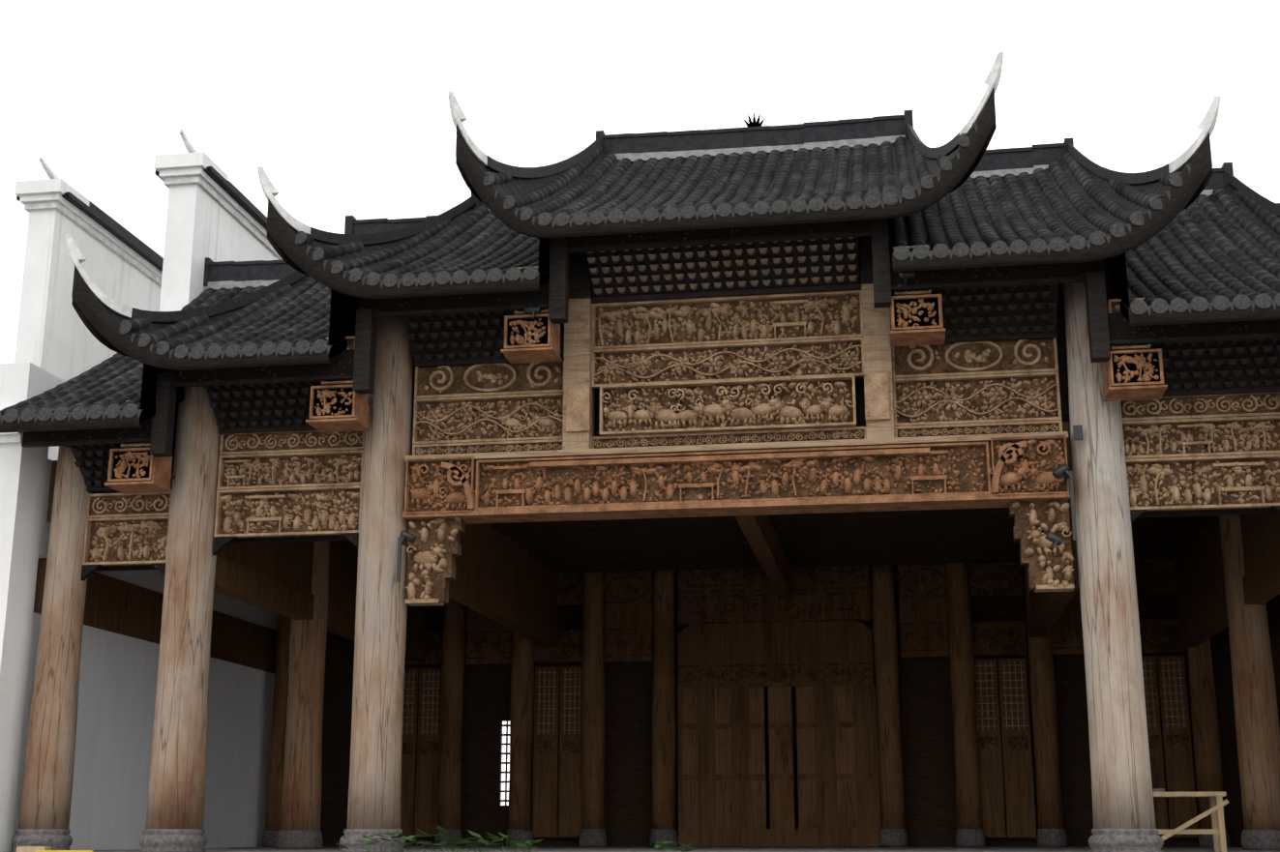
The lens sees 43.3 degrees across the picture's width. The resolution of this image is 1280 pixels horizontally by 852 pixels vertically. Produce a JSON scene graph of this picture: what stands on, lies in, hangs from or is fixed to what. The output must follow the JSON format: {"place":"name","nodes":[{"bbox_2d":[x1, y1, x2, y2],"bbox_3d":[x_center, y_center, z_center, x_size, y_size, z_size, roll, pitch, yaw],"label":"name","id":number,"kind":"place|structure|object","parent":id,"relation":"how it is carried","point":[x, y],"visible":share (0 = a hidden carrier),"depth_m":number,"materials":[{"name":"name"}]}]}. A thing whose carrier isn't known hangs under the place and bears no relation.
{"place":"outdoors","nodes":[
{"label":"outdoors","id":0,"kind":"place"},
{"bbox_2d":[16,846,93,851],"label":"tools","id":1,"kind":"object","parent":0,"point":[33,848],"visible":1,"depth_m":13.43,"materials":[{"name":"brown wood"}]},
{"bbox_2d":[0,0,1279,805],"label":"sky","id":2,"kind":"structure","parent":0,"point":[343,105],"materials":[{"name":"white"}]},
{"bbox_2d":[93,846,1279,851],"bbox_3d":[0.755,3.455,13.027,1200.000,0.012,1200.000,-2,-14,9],"label":"ground","id":3,"kind":"structure","parent":0,"point":[763,849],"depth_m":15.96,"materials":[{"name":"grey stone"}]},
{"bbox_2d":[0,129,282,851],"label":"walls","id":4,"kind":"structure","parent":3,"relation":"on","point":[214,214],"depth_m":18.29,"materials":[{"name":"paint"}]},
{"bbox_2d":[0,257,296,433],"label":"roof","id":5,"kind":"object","parent":4,"relation":"attached to","point":[98,396],"visible":0.42,"depth_m":14.69,"materials":[{"name":"black tile"}]},
{"bbox_2d":[93,189,1279,571],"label":"backing","id":6,"kind":"object","parent":4,"relation":"attached to","point":[1061,364],"visible":0.08,"depth_m":13.98,"materials":[{"name":"brown wood"}]},
{"bbox_2d":[335,825,695,851],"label":"weeds","id":7,"kind":"object","parent":3,"relation":"on","point":[659,845],"visible":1,"depth_m":12.17,"materials":[{"name":"green plant"}]},
{"bbox_2d":[11,829,1279,851],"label":"column bases","id":8,"kind":"object","parent":3,"relation":"on","point":[1098,841],"visible":0.88,"depth_m":13.97,"materials":[{"name":"stone"}]},
{"bbox_2d":[18,260,1279,831],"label":"columns","id":9,"kind":"structure","parent":8,"relation":"on","point":[1119,769],"depth_m":13.99,"materials":[{"name":"brown wood"}]},
{"bbox_2d":[170,270,1170,582],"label":"spotlights","id":10,"kind":"object","parent":9,"relation":"attached to","point":[906,275],"visible":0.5,"depth_m":13.17,"materials":[{"name":"black metal"}]},
{"bbox_2d":[80,219,1279,580],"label":"wooden beams","id":11,"kind":"structure","parent":9,"relation":"attached to","point":[572,301],"depth_m":13.86,"materials":[{"name":"brown wood"}]},
{"bbox_2d":[139,218,1129,416],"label":"roof skirts","id":12,"kind":"object","parent":11,"relation":"on","point":[343,308],"visible":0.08,"depth_m":13.80,"materials":[{"name":"black wood"}]},
{"bbox_2d":[65,215,435,370],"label":"roof","id":13,"kind":"structure","parent":12,"relation":"attached to","point":[284,321],"depth_m":14.08,"materials":[{"name":"black tile"}]},
{"bbox_2d":[257,166,549,298],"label":"roof","id":14,"kind":"structure","parent":12,"relation":"attached to","point":[471,244],"depth_m":14.15,"materials":[{"name":"black tile"}]},
{"bbox_2d":[890,95,1220,271],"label":"roof","id":15,"kind":"structure","parent":12,"relation":"attached to","point":[1066,201],"depth_m":14.03,"materials":[{"name":"black tile"}]},
{"bbox_2d":[1109,162,1279,326],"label":"roof","id":16,"kind":"structure","parent":12,"relation":"attached to","point":[1210,253],"depth_m":14.33,"materials":[{"name":"black tile"}]},
{"bbox_2d":[21,218,1279,447],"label":"roof eaves","id":17,"kind":"object","parent":11,"relation":"attached to","point":[1120,333],"visible":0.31,"depth_m":13.71,"materials":[{"name":"brown wood"}]},
{"bbox_2d":[65,237,1279,486],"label":"brackets","id":18,"kind":"object","parent":11,"relation":"attached to","point":[1026,309],"visible":0.62,"depth_m":13.93,"materials":[{"name":"brown wood"}]},
{"bbox_2d":[82,244,1279,566],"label":"carved panels","id":19,"kind":"object","parent":11,"relation":"attached to","point":[758,369],"visible":0.83,"depth_m":13.95,"materials":[{"name":"brown wood"}]},
{"bbox_2d":[402,431,1073,606],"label":"beam","id":20,"kind":"structure","parent":9,"relation":"attached to","point":[448,497],"depth_m":13.65,"materials":[{"name":"brown wood"}]},
{"bbox_2d":[437,563,1225,830],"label":"interior columns","id":21,"kind":"structure","parent":8,"relation":"on","point":[1205,744],"depth_m":20.08,"materials":[{"name":"brown wood"}]},
{"bbox_2d":[33,421,1279,847],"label":"interior","id":22,"kind":"object","parent":3,"relation":"on","point":[523,579],"visible":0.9,"depth_m":19.73,"materials":[{"name":"brown wood"}]},
{"bbox_2d":[400,563,1198,846],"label":"doors","id":23,"kind":"structure","parent":22,"relation":"attached to","point":[790,761],"depth_m":20.12,"materials":[{"name":"brown wood"}]},
{"bbox_2d":[1152,788,1228,851],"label":"trestle","id":24,"kind":"object","parent":3,"relation":"on","point":[1215,812],"visible":0.6,"depth_m":14.05,"materials":[{"name":"wood"}]},
{"bbox_2d":[447,52,1003,238],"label":"roof","id":25,"kind":"structure","parent":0,"point":[902,164],"depth_m":15.24,"materials":[{"name":"black tile"}]}
]}

